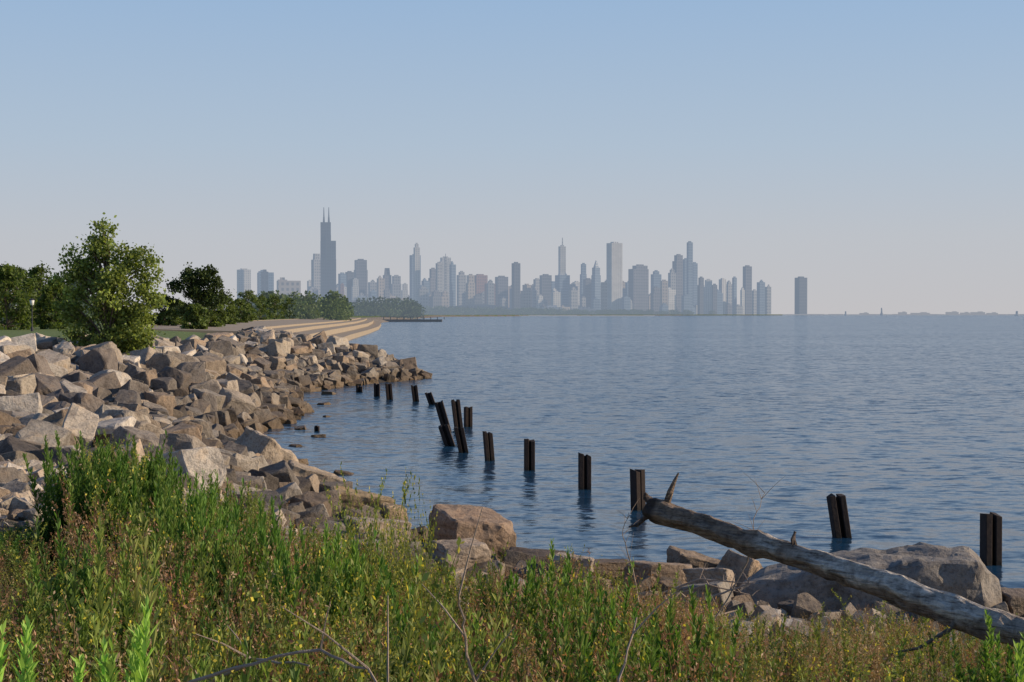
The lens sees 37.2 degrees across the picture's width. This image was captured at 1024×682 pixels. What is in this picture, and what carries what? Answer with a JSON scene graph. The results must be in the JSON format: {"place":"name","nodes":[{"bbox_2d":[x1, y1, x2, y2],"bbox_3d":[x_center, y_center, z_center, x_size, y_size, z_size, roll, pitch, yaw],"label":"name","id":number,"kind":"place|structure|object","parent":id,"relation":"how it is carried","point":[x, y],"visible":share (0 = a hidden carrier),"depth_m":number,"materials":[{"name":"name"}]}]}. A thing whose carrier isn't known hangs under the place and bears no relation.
{"place":"outdoors","nodes":[
{"label":"outdoors","id":0,"kind":"place"},
{"bbox_2d":[0,314,963,681],"bbox_3d":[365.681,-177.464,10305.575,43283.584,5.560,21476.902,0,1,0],"label":"ground","id":1,"kind":"structure","parent":0,"point":[12,332],"depth_m":137.89,"materials":[{"name":"soil"}]},
{"bbox_2d":[0,263,39,329],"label":"park tree","id":2,"kind":"object","parent":1,"relation":"on","point":[8,276],"visible":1,"depth_m":149.51,"materials":[{"name":"green plant"}]},
{"bbox_2d":[0,265,49,324],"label":"park tree","id":3,"kind":"object","parent":1,"relation":"on","point":[20,269],"visible":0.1,"depth_m":209.10,"materials":[{"name":"green plant"}]},
{"bbox_2d":[16,260,62,326],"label":"park tree","id":4,"kind":"object","parent":1,"relation":"on","point":[38,270],"visible":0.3,"depth_m":184.41,"materials":[{"name":"green plant"}]},
{"bbox_2d":[27,279,84,328],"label":"park tree","id":5,"kind":"object","parent":1,"relation":"on","point":[42,321],"visible":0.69,"depth_m":159.09,"materials":[{"name":"green plant"}]},
{"bbox_2d":[46,212,174,355],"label":"cottonwood tree","id":6,"kind":"object","parent":1,"relation":"on","point":[120,322],"visible":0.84,"depth_m":75.61,"materials":[{"name":"green plant"}]},
{"bbox_2d":[151,292,180,325],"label":"park tree","id":7,"kind":"object","parent":1,"relation":"on","point":[160,319],"visible":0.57,"depth_m":214.08,"materials":[{"name":"green plant"}]},
{"bbox_2d":[1,281,354,325],"bbox_3d":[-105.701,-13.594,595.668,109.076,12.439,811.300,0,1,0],"label":"distant trees","id":8,"kind":"object","parent":1,"relation":"on","point":[332,306],"visible":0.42,"depth_m":495.90,"materials":[{"name":"green plant"}]},
{"bbox_2d":[180,303,211,328],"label":"park tree","id":9,"kind":"object","parent":1,"relation":"on","point":[193,316],"visible":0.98,"depth_m":179.35,"materials":[{"name":"green plant"}]},
{"bbox_2d":[161,262,234,317],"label":"oak tree","id":10,"kind":"object","parent":1,"relation":"on","point":[195,292],"visible":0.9,"depth_m":199.36,"materials":[{"name":"green plant"}]},
{"bbox_2d":[202,291,229,326],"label":"park tree","id":11,"kind":"object","parent":1,"relation":"on","point":[214,321],"visible":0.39,"depth_m":214.80,"materials":[{"name":"green plant"}]},
{"bbox_2d":[212,295,239,323],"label":"park tree","id":12,"kind":"object","parent":1,"relation":"on","point":[230,309],"visible":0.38,"depth_m":259.72,"materials":[{"name":"green plant"}]},
{"bbox_2d":[230,298,253,322],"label":"park tree","id":13,"kind":"object","parent":1,"relation":"on","point":[240,304],"visible":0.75,"depth_m":299.19,"materials":[{"name":"green plant"}]},
{"bbox_2d":[237,268,250,299],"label":"skyscraper","id":14,"kind":"structure","parent":1,"relation":"on","point":[243,279],"depth_m":7521.76,"materials":[{"name":"concrete"}]},
{"bbox_2d":[185,625,309,681],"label":"dead branch","id":15,"kind":"object","parent":1,"relation":"on","point":[240,653],"visible":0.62,"depth_m":5.79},
{"bbox_2d":[234,289,262,320],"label":"park tree","id":16,"kind":"object","parent":1,"relation":"on","point":[250,295],"visible":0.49,"depth_m":359.56,"materials":[{"name":"green plant"}]},
{"bbox_2d":[249,293,273,319],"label":"park tree","id":17,"kind":"object","parent":1,"relation":"on","point":[264,310],"visible":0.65,"depth_m":419.66,"materials":[{"name":"green plant"}]},
{"bbox_2d":[144,317,380,340],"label":"concrete promenade","id":18,"kind":"structure","parent":1,"relation":"on","point":[353,328],"depth_m":306.82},
{"bbox_2d":[257,270,273,296],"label":"skyscraper","id":19,"kind":"structure","parent":1,"relation":"on","point":[270,281],"depth_m":7323.75,"materials":[{"name":"grey glass"}]},
{"bbox_2d":[236,425,297,463],"bbox_3d":[-6.428,3.217,39.457,1.753,2.058,1.321,-1,1,-40],"label":"boulder","id":20,"kind":"object","parent":1,"relation":"on","point":[264,446],"visible":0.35,"depth_m":39.08,"materials":[{"name":"stone"}]},
{"bbox_2d":[265,293,286,319],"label":"park tree","id":21,"kind":"object","parent":1,"relation":"on","point":[275,300],"visible":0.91,"depth_m":449.26,"materials":[{"name":"green plant"}]},
{"bbox_2d":[188,598,388,681],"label":"dead branch","id":22,"kind":"object","parent":1,"relation":"on","point":[320,649],"visible":1,"depth_m":4.29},
{"bbox_2d":[277,277,300,297],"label":"apartment slab","id":23,"kind":"structure","parent":1,"relation":"on","point":[284,286],"depth_m":4186.97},
{"bbox_2d":[311,254,320,296],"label":"skyscraper","id":24,"kind":"structure","parent":1,"relation":"on","point":[315,272],"depth_m":7941.28,"materials":[{"name":"grey concrete"}]},
{"bbox_2d":[287,460,346,481],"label":"boulder","id":25,"kind":"object","parent":1,"relation":"on","point":[300,469],"visible":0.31,"depth_m":36.67,"materials":[{"name":"stone"}]},
{"bbox_2d":[320,207,335,296],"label":"skyscraper","id":26,"kind":"structure","parent":1,"relation":"on","point":[327,264],"depth_m":7461.81,"materials":[{"name":"grey glass"}]},
{"bbox_2d":[238,295,425,318],"bbox_3d":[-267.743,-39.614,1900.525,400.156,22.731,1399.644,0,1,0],"label":"hazy trees","id":27,"kind":"object","parent":1,"relation":"on","point":[407,308],"visible":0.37,"depth_m":1290.43,"materials":[{"name":"green plant"}]},
{"bbox_2d":[354,259,367,296],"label":"skyscraper","id":28,"kind":"structure","parent":1,"relation":"on","point":[360,271],"depth_m":7818.43,"materials":[{"name":"stone"}]},
{"bbox_2d":[331,486,393,511],"bbox_3d":[-3.536,3.933,35.067,1.656,1.129,1.079,0,1,-12],"label":"boulder","id":29,"kind":"object","parent":1,"relation":"on","point":[362,496],"visible":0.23,"depth_m":34.62,"materials":[{"name":"stone"}]},
{"bbox_2d":[342,517,411,546],"bbox_3d":[-2.600,3.765,29.271,1.350,0.776,0.837,-1,1,-32],"label":"boulder","id":30,"kind":"object","parent":1,"relation":"on","point":[381,522],"visible":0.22,"depth_m":29.03,"materials":[{"name":"stone"}]},
{"bbox_2d":[381,503,407,520],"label":"boulder","id":31,"kind":"object","parent":1,"relation":"on","point":[390,506],"visible":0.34,"depth_m":33.48,"materials":[{"name":"stone"}]},
{"bbox_2d":[391,275,400,298],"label":"skyscraper","id":32,"kind":"structure","parent":1,"relation":"on","point":[396,286],"depth_m":7794.55,"materials":[{"name":"grey concrete"}]},
{"bbox_2d":[382,317,444,321],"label":"harbor pier","id":33,"kind":"structure","parent":1,"relation":"on","point":[414,320],"depth_m":995.42,"materials":[{"name":"grey metal"}]},
{"bbox_2d":[410,254,420,299],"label":"skyscraper","id":34,"kind":"structure","parent":1,"relation":"on","point":[412,276],"depth_m":8028.95,"materials":[{"name":"grey glass"}]},
{"bbox_2d":[413,243,419,301],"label":"skyscraper","id":35,"kind":"structure","parent":1,"relation":"on","point":[416,248],"depth_m":7305.32,"materials":[{"name":"concrete"}]},
{"bbox_2d":[418,286,428,307],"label":"skyscraper","id":36,"kind":"structure","parent":1,"relation":"on","point":[423,295],"depth_m":6904.97,"materials":[{"name":"grey concrete"}]},
{"bbox_2d":[430,290,441,307],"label":"skyscraper","id":37,"kind":"structure","parent":1,"relation":"on","point":[436,298],"depth_m":6895.74,"materials":[{"name":"stone"}]},
{"bbox_2d":[436,262,442,291],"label":"skyscraper","id":38,"kind":"structure","parent":1,"relation":"on","point":[439,276],"depth_m":7300.27,"materials":[{"name":"grey concrete"}]},
{"bbox_2d":[440,256,450,305],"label":"skyscraper","id":39,"kind":"structure","parent":1,"relation":"on","point":[448,271],"depth_m":7601.38,"materials":[{"name":"concrete"}]},
{"bbox_2d":[450,261,455,305],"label":"skyscraper","id":40,"kind":"structure","parent":1,"relation":"on","point":[452,284],"depth_m":7203.96,"materials":[{"name":"grey glass"}]},
{"bbox_2d":[457,271,466,305],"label":"skyscraper","id":41,"kind":"structure","parent":1,"relation":"on","point":[461,286],"depth_m":7617.84,"materials":[{"name":"grey concrete"}]},
{"bbox_2d":[422,507,515,681],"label":"dead branch","id":42,"kind":"object","parent":1,"relation":"on","point":[474,678],"visible":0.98,"depth_m":4.92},
{"bbox_2d":[466,274,474,304],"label":"skyscraper","id":43,"kind":"structure","parent":1,"relation":"on","point":[470,289],"depth_m":7176.10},
{"bbox_2d":[425,503,516,561],"bbox_3d":[-0.806,4.007,30.486,1.515,1.448,1.437,-1,1,-31],"label":"boulder","id":44,"kind":"object","parent":1,"relation":"on","point":[496,530],"visible":0.56,"depth_m":30.09,"materials":[{"name":"stone"}]},
{"bbox_2d":[475,274,487,294],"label":"skyscraper","id":45,"kind":"structure","parent":1,"relation":"on","point":[481,280],"depth_m":7701.28,"materials":[{"name":"grey brick"}]},
{"bbox_2d":[486,280,493,304],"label":"skyscraper","id":46,"kind":"structure","parent":1,"relation":"on","point":[490,292],"depth_m":7303.53,"materials":[{"name":"grey concrete"}]},
{"bbox_2d":[495,276,507,305],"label":"skyscraper","id":47,"kind":"structure","parent":1,"relation":"on","point":[501,282],"depth_m":7767.08,"materials":[{"name":"stone"}]},
{"bbox_2d":[0,326,1010,630],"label":"riprap rocks","id":48,"kind":"object","parent":1,"relation":"on","point":[204,400],"visible":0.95,"depth_m":56.66,"materials":[{"name":"stone"}]},
{"bbox_2d":[0,438,1014,681],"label":"seeding weeds","id":49,"kind":"object","parent":1,"relation":"on","point":[110,560],"visible":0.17,"depth_m":10.13,"materials":[{"name":"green plant"}]},
{"bbox_2d":[0,434,1015,681],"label":"yellow clover plants","id":50,"kind":"object","parent":1,"relation":"on","point":[400,568],"visible":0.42,"depth_m":8.94,"materials":[{"name":"green plant"}]},
{"bbox_2d":[0,429,1021,681],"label":"goldenrod plants","id":51,"kind":"object","parent":1,"relation":"on","point":[136,601],"visible":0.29,"depth_m":8.42,"materials":[{"name":"green plant"}]},
{"bbox_2d":[0,433,1023,681],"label":"gravel","id":52,"kind":"structure","parent":1,"relation":"on","point":[16,499],"depth_m":20.57,"materials":[{"name":"stone"}]},
{"bbox_2d":[428,538,490,570],"bbox_3d":[-0.923,3.773,26.866,1.015,0.502,0.689,-1,1,-32],"label":"boulder","id":53,"kind":"object","parent":52,"relation":"on","point":[480,551],"visible":0.67,"depth_m":26.64,"materials":[{"name":"stone"}]},
{"bbox_2d":[553,552,593,576],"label":"boulder","id":54,"kind":"object","parent":52,"relation":"on","point":[584,561],"visible":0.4,"depth_m":24.80,"materials":[{"name":"stone"}]},
{"bbox_2d":[682,567,736,587],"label":"boulder","id":55,"kind":"object","parent":52,"relation":"on","point":[691,574],"visible":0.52,"depth_m":24.09,"materials":[{"name":"stone"}]},
{"bbox_2d":[0,594,1023,681],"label":"goldenrod plants","id":56,"kind":"object","parent":1,"relation":"on","point":[139,663],"visible":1,"depth_m":4.72,"materials":[{"name":"green plant"}]},
{"bbox_2d":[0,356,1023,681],"bbox_3d":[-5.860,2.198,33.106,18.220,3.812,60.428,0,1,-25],"label":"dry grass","id":57,"kind":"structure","parent":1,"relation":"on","point":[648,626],"depth_m":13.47,"materials":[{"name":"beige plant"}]},
{"bbox_2d":[0,428,1023,681],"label":"leafy green shrubs","id":58,"kind":"object","parent":1,"relation":"on","point":[118,466],"visible":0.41,"depth_m":11.10,"materials":[{"name":"green plant"}]},
{"bbox_2d":[512,262,519,308],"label":"skyscraper","id":59,"kind":"structure","parent":1,"relation":"on","point":[516,285],"depth_m":7258.91,"materials":[{"name":"grey glass"}]},
{"bbox_2d":[521,284,531,307],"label":"skyscraper","id":60,"kind":"structure","parent":1,"relation":"on","point":[526,296],"depth_m":7506.94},
{"bbox_2d":[532,278,539,307],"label":"skyscraper","id":61,"kind":"structure","parent":1,"relation":"on","point":[536,288],"depth_m":7766.09,"materials":[{"name":"grey concrete"}]},
{"bbox_2d":[510,548,565,557],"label":"boulder","id":62,"kind":"object","parent":1,"relation":"on","point":[539,553],"visible":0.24,"depth_m":29.02,"materials":[{"name":"stone"}]},
{"bbox_2d":[540,274,551,304],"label":"skyscraper","id":63,"kind":"structure","parent":1,"relation":"on","point":[545,286],"depth_m":7454.35,"materials":[{"name":"stone"}]},
{"bbox_2d":[555,275,569,306],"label":"skyscraper","id":64,"kind":"structure","parent":1,"relation":"on","point":[562,284],"depth_m":7478.52,"materials":[{"name":"grey glass"}]},
{"bbox_2d":[558,245,566,274],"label":"skyscraper","id":65,"kind":"structure","parent":1,"relation":"on","point":[561,259],"depth_m":7484.41,"materials":[{"name":"concrete"}]},
{"bbox_2d":[421,305,715,314],"bbox_3d":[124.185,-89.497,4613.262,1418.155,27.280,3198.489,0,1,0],"label":"lakefront trees","id":66,"kind":"object","parent":1,"relation":"on","point":[450,310],"visible":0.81,"depth_m":4044.81,"materials":[{"name":"green plant"}]},
{"bbox_2d":[569,287,577,309],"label":"skyscraper","id":67,"kind":"structure","parent":1,"relation":"on","point":[573,297],"depth_m":7029.91,"materials":[{"name":"grey concrete"}]},
{"bbox_2d":[583,278,590,308],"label":"skyscraper","id":68,"kind":"structure","parent":1,"relation":"on","point":[587,288],"depth_m":7600.15,"materials":[{"name":"stone"}]},
{"bbox_2d":[591,260,600,309],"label":"skyscraper","id":69,"kind":"structure","parent":1,"relation":"on","point":[595,283],"depth_m":7486.43,"materials":[{"name":"grey glass"}]},
{"bbox_2d":[601,281,606,309],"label":"skyscraper","id":70,"kind":"structure","parent":1,"relation":"on","point":[603,295],"depth_m":7188.76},
{"bbox_2d":[593,559,630,579],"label":"boulder","id":71,"kind":"object","parent":1,"relation":"on","point":[613,565],"visible":0.18,"depth_m":28.39,"materials":[{"name":"stone"}]},
{"bbox_2d":[606,242,622,310],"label":"skyscraper","id":72,"kind":"structure","parent":1,"relation":"on","point":[614,253],"depth_m":7171.74,"materials":[{"name":"white stone"}]},
{"bbox_2d":[628,264,648,312],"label":"skyscraper","id":73,"kind":"structure","parent":1,"relation":"on","point":[638,284],"depth_m":7600.24,"materials":[{"name":"stone"}]},
{"bbox_2d":[617,587,681,681],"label":"dead branch","id":74,"kind":"object","parent":1,"relation":"on","point":[626,655],"visible":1,"depth_m":5.06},
{"bbox_2d":[650,286,659,314],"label":"skyscraper","id":75,"kind":"structure","parent":1,"relation":"on","point":[655,299],"depth_m":7228.94,"materials":[{"name":"stone"}]},
{"bbox_2d":[622,560,693,586],"bbox_3d":[2.569,4.056,26.073,1.244,0.664,0.802,-1,1,-27],"label":"boulder","id":76,"kind":"object","parent":1,"relation":"on","point":[670,570],"visible":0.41,"depth_m":25.74,"materials":[{"name":"stone"}]},
{"bbox_2d":[660,280,667,306],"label":"skyscraper","id":77,"kind":"structure","parent":1,"relation":"on","point":[663,291],"depth_m":7196.80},
{"bbox_2d":[668,287,675,314],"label":"skyscraper","id":78,"kind":"structure","parent":1,"relation":"on","point":[671,299],"depth_m":7506.54,"materials":[{"name":"concrete"}]},
{"bbox_2d":[672,254,682,313],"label":"skyscraper","id":79,"kind":"structure","parent":1,"relation":"on","point":[677,264],"depth_m":7692.98,"materials":[{"name":"stone"}]},
{"bbox_2d":[687,241,692,313],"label":"skyscraper","id":80,"kind":"structure","parent":1,"relation":"on","point":[690,268],"depth_m":7253.30,"materials":[{"name":"grey glass"}]},
{"bbox_2d":[665,546,720,567],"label":"boulder","id":81,"kind":"object","parent":1,"relation":"on","point":[682,556],"visible":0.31,"depth_m":27.24,"materials":[{"name":"stone"}]},
{"bbox_2d":[693,262,697,304],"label":"skyscraper","id":82,"kind":"structure","parent":1,"relation":"on","point":[695,274],"depth_m":7919.90,"materials":[{"name":"grey glass"}]},
{"bbox_2d":[697,277,703,313],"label":"skyscraper","id":83,"kind":"structure","parent":1,"relation":"on","point":[700,292],"depth_m":7802.91,"materials":[{"name":"grey glass"}]},
{"bbox_2d":[653,564,756,597],"bbox_3d":[2.813,3.516,22.180,1.564,0.539,0.114,0,1,16],"label":"dead branch","id":84,"kind":"object","parent":1,"relation":"on","point":[699,578],"visible":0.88,"depth_m":22.15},
{"bbox_2d":[703,279,711,314],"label":"skyscraper","id":85,"kind":"structure","parent":1,"relation":"on","point":[707,304],"depth_m":7552.78,"materials":[{"name":"glass"}]},
{"bbox_2d":[732,276,736,314],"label":"skyscraper","id":86,"kind":"structure","parent":1,"relation":"on","point":[734,290],"depth_m":7464.56,"materials":[{"name":"grey glass"}]},
{"bbox_2d":[715,550,762,586],"bbox_3d":[4.041,4.157,26.692,0.929,0.959,0.842,-1,1,-45],"label":"boulder","id":87,"kind":"object","parent":1,"relation":"on","point":[734,561],"visible":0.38,"depth_m":26.40,"materials":[{"name":"stone"}]},
{"bbox_2d":[704,472,784,636],"bbox_3d":[1.875,1.723,12.237,0.663,1.327,0.238,0,1,0],"label":"dead branch","id":88,"kind":"object","parent":1,"relation":"on","point":[748,556],"visible":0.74,"depth_m":12.24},
{"bbox_2d":[743,265,751,314],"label":"skyscraper","id":89,"kind":"structure","parent":1,"relation":"on","point":[747,278],"depth_m":7536.89,"materials":[{"name":"stone"}]},
{"bbox_2d":[757,280,764,314],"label":"skyscraper","id":90,"kind":"structure","parent":1,"relation":"on","point":[761,297],"depth_m":7655.78,"materials":[{"name":"grey glass"}]},
{"bbox_2d":[765,284,770,314],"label":"skyscraper","id":91,"kind":"structure","parent":1,"relation":"on","point":[768,300],"depth_m":7462.94,"materials":[{"name":"grey concrete"}]},
{"bbox_2d":[795,276,806,313],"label":"skyscraper","id":92,"kind":"structure","parent":1,"relation":"on","point":[800,294],"depth_m":7812.64,"materials":[{"name":"grey glass"}]},
{"bbox_2d":[629,473,1023,654],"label":"driftwood log","id":93,"kind":"object","parent":1,"relation":"on","point":[964,614],"visible":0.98,"depth_m":11.15,"materials":[{"name":"wood"}]},
{"bbox_2d":[738,545,1002,611],"bbox_3d":[5.672,3.948,24.314,4.427,1.245,1.636,0,1,0],"label":"boulder","id":94,"kind":"object","parent":1,"relation":"on","point":[960,571],"visible":0.56,"depth_m":23.80,"materials":[{"name":"stone"}]},
{"bbox_2d":[1000,587,1023,616],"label":"boulder","id":95,"kind":"object","parent":1,"relation":"on","point":[1013,598],"visible":0.34,"depth_m":23.92,"materials":[{"name":"stone"}]},
{"bbox_2d":[0,487,1012,681],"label":"green grass","id":96,"kind":"structure","parent":0,"point":[687,634],"depth_m":14.42,"materials":[{"name":"green plant"}]},
{"bbox_2d":[0,0,1023,313],"label":"sky","id":97,"kind":"structure","parent":0,"point":[869,152],"materials":[{"name":"blue"}]},
{"bbox_2d":[235,314,1023,587],"bbox_3d":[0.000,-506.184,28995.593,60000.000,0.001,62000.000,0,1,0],"label":"water","id":98,"kind":"structure","parent":0,"point":[904,430],"depth_m":67.69,"materials":[{"name":"liquid"}]},
{"bbox_2d":[434,400,451,431],"bbox_3d":[-2.634,4.265,64.585,0.360,3.563,0.300,-16,1,0],"label":"steel pile","id":99,"kind":"object","parent":98,"relation":"in","point":[441,413],"visible":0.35,"depth_m":64.42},
{"bbox_2d":[438,424,454,445],"bbox_3d":[-2.140,4.615,57.757,0.380,3.061,0.300,-18,7,0],"label":"steel pile","id":100,"kind":"object","parent":98,"relation":"in","point":[446,435],"visible":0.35,"depth_m":57.51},
{"bbox_2d":[451,399,462,427],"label":"steel pile","id":101,"kind":"object","parent":98,"relation":"in","point":[457,414],"visible":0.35,"depth_m":66.83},
{"bbox_2d":[454,427,468,452],"bbox_3d":[-1.637,4.622,55.062,0.340,3.186,0.300,-12,8,-5],"label":"steel pile","id":102,"kind":"object","parent":98,"relation":"in","point":[461,440],"visible":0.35,"depth_m":54.79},
{"bbox_2d":[464,406,472,426],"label":"steel pile","id":103,"kind":"object","parent":98,"relation":"in","point":[468,416],"visible":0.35,"depth_m":67.46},
{"bbox_2d":[482,431,494,460],"bbox_3d":[-0.714,4.670,52.000,0.300,3.224,0.300,-5,2,-11],"label":"steel pile","id":104,"kind":"object","parent":98,"relation":"in","point":[488,444],"visible":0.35,"depth_m":51.83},
{"bbox_2d":[524,439,534,470],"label":"steel pile","id":105,"kind":"object","parent":98,"relation":"in","point":[529,454],"visible":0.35,"depth_m":48.63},
{"bbox_2d":[578,452,590,489],"bbox_3d":[2.080,4.812,43.492,0.340,3.244,0.300,0,1,-6],"label":"steel pile","id":106,"kind":"object","parent":98,"relation":"in","point":[584,471],"visible":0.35,"depth_m":43.33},
{"bbox_2d":[630,469,644,510],"bbox_3d":[3.245,4.885,38.900,0.280,3.260,0.300,-3,2,-29],"label":"steel pile","id":107,"kind":"object","parent":98,"relation":"in","point":[637,483],"visible":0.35,"depth_m":38.75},
{"bbox_2d":[519,314,1023,315],"bbox_3d":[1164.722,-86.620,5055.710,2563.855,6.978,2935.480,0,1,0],"label":"breakwater","id":108,"kind":"object","parent":98,"relation":"in","point":[794,314],"visible":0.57,"depth_m":6478.02,"materials":[{"name":"grey stone"}]},
{"bbox_2d":[826,493,851,537],"bbox_3d":[7.498,4.991,34.133,0.360,3.198,0.300,-10,5,-5],"label":"steel pile","id":109,"kind":"object","parent":98,"relation":"in","point":[838,515],"visible":0.35,"depth_m":33.92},
{"bbox_2d":[980,512,1001,565],"bbox_3d":[9.570,5.049,30.394,0.340,3.232,0.300,0,1,-9],"label":"steel pile","id":110,"kind":"object","parent":98,"relation":"in","point":[990,538],"visible":0.35,"depth_m":30.25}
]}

